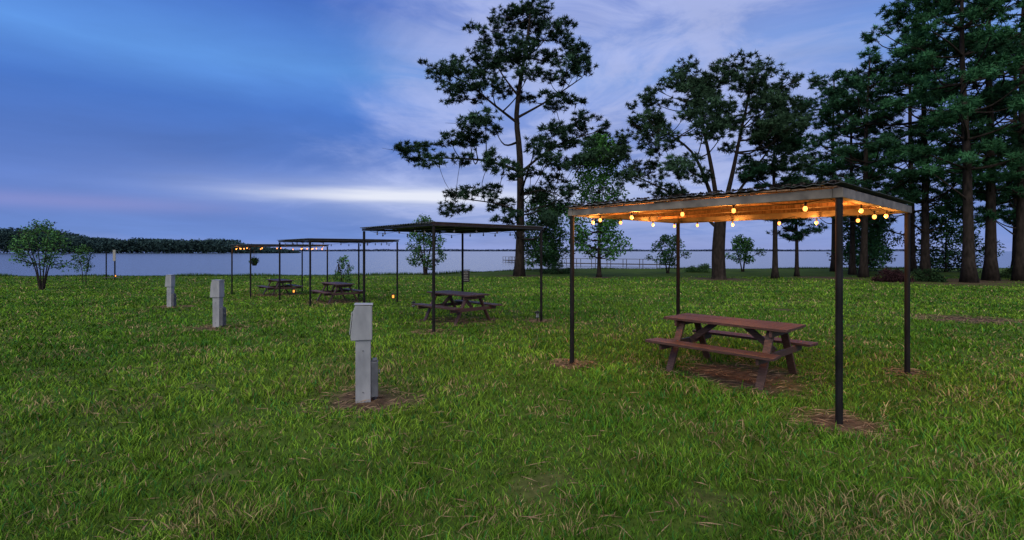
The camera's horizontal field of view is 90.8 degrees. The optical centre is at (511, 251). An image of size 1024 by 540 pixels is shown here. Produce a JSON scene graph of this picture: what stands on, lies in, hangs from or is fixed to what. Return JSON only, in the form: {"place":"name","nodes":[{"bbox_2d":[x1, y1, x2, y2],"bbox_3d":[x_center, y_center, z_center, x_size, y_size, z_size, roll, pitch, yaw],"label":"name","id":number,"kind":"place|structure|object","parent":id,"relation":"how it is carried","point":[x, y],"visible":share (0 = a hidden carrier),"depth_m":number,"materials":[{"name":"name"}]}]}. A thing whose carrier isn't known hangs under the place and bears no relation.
{"place":"outdoors","nodes":[
{"label":"outdoors","id":0,"kind":"place"},
{"bbox_2d":[0,227,300,252],"bbox_3d":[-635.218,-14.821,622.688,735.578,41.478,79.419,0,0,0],"label":"distant treeline","id":1,"kind":"object","parent":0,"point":[131,245],"visible":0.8,"depth_m":594.49,"materials":[{"name":"green plant"}]},
{"bbox_2d":[0,251,1011,275],"bbox_3d":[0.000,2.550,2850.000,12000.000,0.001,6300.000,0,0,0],"label":"lake water","id":2,"kind":"structure","parent":0,"point":[142,264],"depth_m":112.56,"materials":[{"name":"blue liquid"}]},
{"bbox_2d":[503,256,675,266],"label":"wooden pier","id":3,"kind":"structure","parent":2,"relation":"in","point":[576,263],"depth_m":87.13,"materials":[{"name":"brown wood"}]},
{"bbox_2d":[0,0,1021,250],"label":"sky","id":4,"kind":"structure","parent":0,"point":[247,121],"materials":[{"name":"blue"}]},
{"bbox_2d":[0,269,1023,539],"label":"lawn ground","id":5,"kind":"structure","parent":0,"point":[736,275],"depth_m":5.25,"materials":[{"name":"green plant"}]},
{"bbox_2d":[7,219,83,289],"bbox_3d":[-26.960,0.216,29.102,3.324,4.180,3.480,0,0,-31],"label":"crape myrtle","id":6,"kind":"object","parent":5,"relation":"on","point":[43,279],"visible":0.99,"depth_m":28.90,"materials":[{"name":"green plant"}]},
{"bbox_2d":[69,244,94,282],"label":"young tree","id":7,"kind":"object","parent":5,"relation":"on","point":[80,261],"visible":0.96,"depth_m":36.53,"materials":[{"name":"green plant"}]},
{"bbox_2d":[103,250,122,279],"bbox_3d":[-32.400,1.130,41.000,1.400,2.450,0.300,0,0,0],"label":"notice post","id":8,"kind":"object","parent":5,"relation":"on","point":[114,259],"visible":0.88,"depth_m":40.95,"materials":[{"name":"paint"}]},
{"bbox_2d":[165,275,175,306],"bbox_3d":[-11.932,1.435,17.668,0.345,1.220,0.198,0,0,6],"label":"utility pedestal","id":9,"kind":"object","parent":5,"relation":"on","point":[170,285],"visible":0.91,"depth_m":17.59,"materials":[{"name":"grey paint"}]},
{"bbox_2d":[210,280,225,327],"bbox_3d":[-7.012,1.295,12.068,0.345,1.220,0.198,0,0,6],"label":"utility pedestal","id":10,"kind":"object","parent":5,"relation":"on","point":[217,296],"visible":0.93,"depth_m":11.99,"materials":[{"name":"grey paint"}]},
{"bbox_2d":[231,244,329,297],"bbox_3d":[-11.400,0.994,24.675,3.456,2.619,4.206,0,0,-41],"label":"picnic shelter","id":11,"kind":"object","parent":5,"relation":"on","point":[244,246],"visible":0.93,"depth_m":24.17,"materials":[{"name":"paint"}]},
{"bbox_2d":[249,247,258,265],"bbox_3d":[-12.695,0.260,24.901,0.545,0.921,0.555,0,0,0],"label":"hanging planter","id":12,"kind":"object","parent":11,"relation":"hanging from","point":[254,261],"visible":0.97,"depth_m":24.83,"materials":[{"name":"green plastic"}]},
{"bbox_2d":[258,279,303,295],"bbox_3d":[-11.302,1.784,24.602,1.627,0.782,1.785,0,0,-42],"label":"picnic table","id":13,"kind":"object","parent":5,"relation":"on","point":[283,286],"visible":0.87,"depth_m":24.33,"materials":[{"name":"brown wood"}]},
{"bbox_2d":[311,282,365,302],"bbox_3d":[-6.952,1.663,20.102,1.627,0.782,1.785,0,0,-40],"label":"picnic table","id":14,"kind":"object","parent":5,"relation":"on","point":[340,285],"visible":0.9,"depth_m":19.82,"materials":[{"name":"brown wood"}]},
{"bbox_2d":[278,238,399,305],"bbox_3d":[-7.020,0.870,20.290,3.478,2.653,4.016,0,0,-41],"label":"picnic shelter","id":15,"kind":"object","parent":5,"relation":"on","point":[329,240],"visible":0.97,"depth_m":19.86,"materials":[{"name":"paint"}]},
{"bbox_2d":[332,255,353,288],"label":"young tree","id":16,"kind":"object","parent":5,"relation":"on","point":[340,272],"visible":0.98,"depth_m":27.55,"materials":[{"name":"green plant"}]},
{"bbox_2d":[349,303,379,402],"bbox_3d":[-1.723,1.222,5.914,0.345,1.220,0.198,0,0,-14],"label":"utility pedestal","id":17,"kind":"object","parent":5,"relation":"on","point":[366,374],"visible":0.88,"depth_m":5.83,"materials":[{"name":"grey paint"}]},
{"bbox_2d":[349,312,352,334],"bbox_3d":[-1.872,0.837,5.876,0.036,0.251,0.140,0,0,-14],"label":"outlet door","id":18,"kind":"structure","parent":17,"relation":"in","point":[352,312],"depth_m":5.81,"materials":[{"name":"grey paint"}]},
{"bbox_2d":[405,214,446,274],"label":"deciduous tree","id":19,"kind":"object","parent":5,"relation":"on","point":[427,241],"visible":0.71,"depth_m":49.76,"materials":[{"name":"green plant"}]},
{"bbox_2d":[361,221,544,332],"bbox_3d":[-1.650,0.687,13.590,3.488,2.674,3.752,0,0,-40],"label":"picnic shelter","id":20,"kind":"object","parent":5,"relation":"on","point":[433,227],"visible":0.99,"depth_m":13.23,"materials":[{"name":"paint"}]},
{"bbox_2d":[412,290,502,324],"bbox_3d":[-1.452,1.491,13.352,1.785,0.781,1.627,0,0,45],"label":"picnic table","id":21,"kind":"object","parent":5,"relation":"on","point":[466,296],"visible":0.93,"depth_m":13.13,"materials":[{"name":"brown wood"}]},
{"bbox_2d":[464,269,469,281],"bbox_3d":[-1.825,1.376,19.998,0.330,1.309,0.027,0,0,0],"label":"garden sign","id":22,"kind":"object","parent":5,"relation":"on","point":[466,275],"visible":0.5,"depth_m":19.99,"materials":[{"name":"white plastic"}]},
{"bbox_2d":[0,266,1009,276],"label":"shore reeds","id":23,"kind":"object","parent":5,"relation":"on","point":[270,274],"visible":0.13,"depth_m":49.96,"materials":[{"name":"green plant"}]},
{"bbox_2d":[383,0,628,275],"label":"pine tree","id":24,"kind":"object","parent":5,"relation":"on","point":[513,56],"visible":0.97,"depth_m":45.79,"materials":[{"name":"green plant"}]},
{"bbox_2d":[0,293,1023,539],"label":"pine straw","id":25,"kind":"object","parent":5,"relation":"on","point":[806,415],"visible":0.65,"depth_m":5.59,"materials":[{"name":"brown plant"}]},
{"bbox_2d":[535,311,539,321],"bbox_3d":[0.660,1.697,13.100,0.133,0.300,0.140,0,0,0],"label":"path light","id":26,"kind":"object","parent":5,"relation":"on","point":[537,314],"visible":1,"depth_m":13.08,"materials":[{"name":"black plastic"}]},
{"bbox_2d":[513,188,564,271],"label":"deciduous tree","id":27,"kind":"object","parent":5,"relation":"on","point":[535,253],"visible":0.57,"depth_m":56.59,"materials":[{"name":"green plant"}]},
{"bbox_2d":[529,204,575,266],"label":"deciduous tree","id":28,"kind":"object","parent":5,"relation":"on","point":[565,249],"visible":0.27,"depth_m":60.61,"materials":[{"name":"green plant"}]},
{"bbox_2d":[543,264,574,273],"bbox_3d":[4.713,1.968,51.839,3.550,1.418,2.433,0,0,0],"label":"shrub","id":29,"kind":"object","parent":5,"relation":"on","point":[556,270],"visible":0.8,"depth_m":51.74,"materials":[{"name":"green plant"}]},
{"bbox_2d":[555,132,632,276],"bbox_3d":[7.299,-4.231,46.057,7.230,13.276,7.259,0,0,0],"label":"deciduous tree","id":30,"kind":"object","parent":5,"relation":"on","point":[603,231],"visible":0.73,"depth_m":45.03,"materials":[{"name":"green plant"}]},
{"bbox_2d":[644,234,691,272],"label":"deciduous tree","id":31,"kind":"object","parent":5,"relation":"on","point":[670,241],"visible":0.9,"depth_m":53.05,"materials":[{"name":"green plant"}]},
{"bbox_2d":[684,263,710,272],"bbox_3d":[20.530,1.960,55.955,3.099,1.326,2.596,0,0,0],"label":"shrub","id":32,"kind":"object","parent":5,"relation":"on","point":[702,268],"visible":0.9,"depth_m":55.55,"materials":[{"name":"green plant"}]},
{"bbox_2d":[597,48,822,279],"bbox_3d":[16.201,-7.416,42.263,18.610,20.012,14.535,0,0,0],"label":"pine tree","id":33,"kind":"object","parent":5,"relation":"on","point":[703,94],"visible":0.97,"depth_m":40.70,"materials":[{"name":"green plant"}]},
{"bbox_2d":[645,313,817,389],"bbox_3d":[3.148,1.390,7.282,1.627,0.782,1.785,0,0,-42],"label":"picnic table","id":34,"kind":"object","parent":5,"relation":"on","point":[772,329],"visible":0.94,"depth_m":7.07,"materials":[{"name":"brown wood"}]},
{"bbox_2d":[566,180,912,424],"bbox_3d":[3.295,0.564,7.525,3.318,2.614,3.744,0,0,-42],"label":"picnic shelter","id":35,"kind":"object","parent":5,"relation":"on","point":[838,200],"visible":1,"depth_m":6.82,"materials":[{"name":"paint"}]},
{"bbox_2d":[725,234,766,271],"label":"young tree","id":36,"kind":"object","parent":5,"relation":"on","point":[744,246],"visible":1,"depth_m":57.16,"materials":[{"name":"green plant"}]},
{"bbox_2d":[735,116,816,278],"bbox_3d":[22.213,-4.633,43.554,7.075,14.076,7.358,0,0,0],"label":"pine tree","id":37,"kind":"object","parent":5,"relation":"on","point":[746,173],"visible":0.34,"depth_m":42.99,"materials":[{"name":"green plant"}]},
{"bbox_2d":[764,164,828,275],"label":"pine tree","id":38,"kind":"object","parent":5,"relation":"on","point":[799,235],"visible":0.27,"depth_m":46.86,"materials":[{"name":"green plant"}]},
{"bbox_2d":[789,68,906,271],"bbox_3d":[38.361,-9.194,58.043,11.352,23.194,10.684,0,0,41],"label":"pine tree","id":39,"kind":"object","parent":5,"relation":"on","point":[813,102],"visible":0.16,"depth_m":57.71,"materials":[{"name":"green plant"}]},
{"bbox_2d":[798,94,907,274],"bbox_3d":[33.335,-6.622,50.273,9.228,18.037,10.160,0,0,0],"label":"pine tree","id":40,"kind":"object","parent":5,"relation":"on","point":[874,130],"visible":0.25,"depth_m":49.66,"materials":[{"name":"green plant"}]},
{"bbox_2d":[827,215,897,270],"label":"deciduous tree","id":41,"kind":"object","parent":5,"relation":"on","point":[846,230],"visible":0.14,"depth_m":59.40,"materials":[{"name":"green plant"}]},
{"bbox_2d":[832,223,894,269],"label":"deciduous tree","id":42,"kind":"object","parent":5,"relation":"on","point":[874,239],"visible":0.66,"depth_m":51.55,"materials":[{"name":"green plant"}]},
{"bbox_2d":[803,51,940,277],"bbox_3d":[32.008,-7.657,44.994,10.770,20.142,9.748,0,0,-21],"label":"pine tree","id":43,"kind":"object","parent":5,"relation":"on","point":[854,79],"visible":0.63,"depth_m":44.60,"materials":[{"name":"green plant"}]},
{"bbox_2d":[868,267,914,281],"bbox_3d":[29.188,1.941,38.806,3.030,1.422,2.382,0,0,0],"label":"red leaf shrub","id":44,"kind":"object","parent":5,"relation":"on","point":[895,275],"visible":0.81,"depth_m":38.26,"materials":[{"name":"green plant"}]},
{"bbox_2d":[843,33,960,272],"bbox_3d":[43.310,-10.825,54.704,12.331,26.449,12.368,0,0,11],"label":"pine tree","id":45,"kind":"object","parent":5,"relation":"on","point":[913,263],"visible":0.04,"depth_m":54.71,"materials":[{"name":"green plant"}]},
{"bbox_2d":[830,0,1023,276],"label":"pine tree","id":46,"kind":"object","parent":5,"relation":"on","point":[957,200],"visible":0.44,"depth_m":43.70,"materials":[{"name":"green plant"}]},
{"bbox_2d":[911,268,948,281],"bbox_3d":[32.055,1.998,38.782,2.778,1.385,1.957,0,0,35],"label":"hedge shrub","id":47,"kind":"object","parent":5,"relation":"on","point":[936,277],"visible":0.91,"depth_m":38.43,"materials":[{"name":"green plant"}]},
{"bbox_2d":[868,0,1023,282],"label":"pine tree","id":48,"kind":"object","parent":5,"relation":"on","point":[969,160],"visible":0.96,"depth_m":37.72,"materials":[{"name":"green plant"}]},
{"bbox_2d":[892,195,1005,271],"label":"deciduous tree","id":49,"kind":"object","parent":5,"relation":"on","point":[949,255],"visible":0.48,"depth_m":56.13,"materials":[{"name":"green plant"}]},
{"bbox_2d":[890,0,1023,280],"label":"pine tree","id":50,"kind":"object","parent":5,"relation":"on","point":[990,270],"visible":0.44,"depth_m":40.08,"materials":[{"name":"green plant"}]},
{"bbox_2d":[912,3,1023,280],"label":"pine tree","id":51,"kind":"object","parent":5,"relation":"on","point":[1017,273],"visible":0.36,"depth_m":40.02,"materials":[{"name":"green plant"}]},
{"bbox_2d":[947,23,1018,268],"bbox_3d":[50.754,-10.498,49.682,12.531,25.804,10.713,0,0,41],"label":"pine tree","id":52,"kind":"object","parent":5,"relation":"on","point":[1011,204],"visible":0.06,"depth_m":50.04,"materials":[{"name":"green plant"}]},
{"bbox_2d":[951,0,1018,225],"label":"pine tree","id":53,"kind":"object","parent":5,"relation":"on","point":[1008,140],"visible":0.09,"depth_m":42.09,"materials":[{"name":"green plant"}]},
{"bbox_2d":[1000,265,1012,277],"bbox_3d":[44.914,1.982,44.041,5.389,1.657,2.249,0,0,0],"label":"shrub","id":54,"kind":"object","parent":5,"relation":"on","point":[1005,273],"visible":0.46,"depth_m":44.05,"materials":[{"name":"green plant"}]},
{"bbox_2d":[161,249,943,250],"bbox_3d":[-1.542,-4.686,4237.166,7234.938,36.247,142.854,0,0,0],"label":"shore","id":55,"kind":"structure","parent":0,"point":[558,249],"depth_m":4210.14,"materials":[{"name":"green plant"}]}
]}

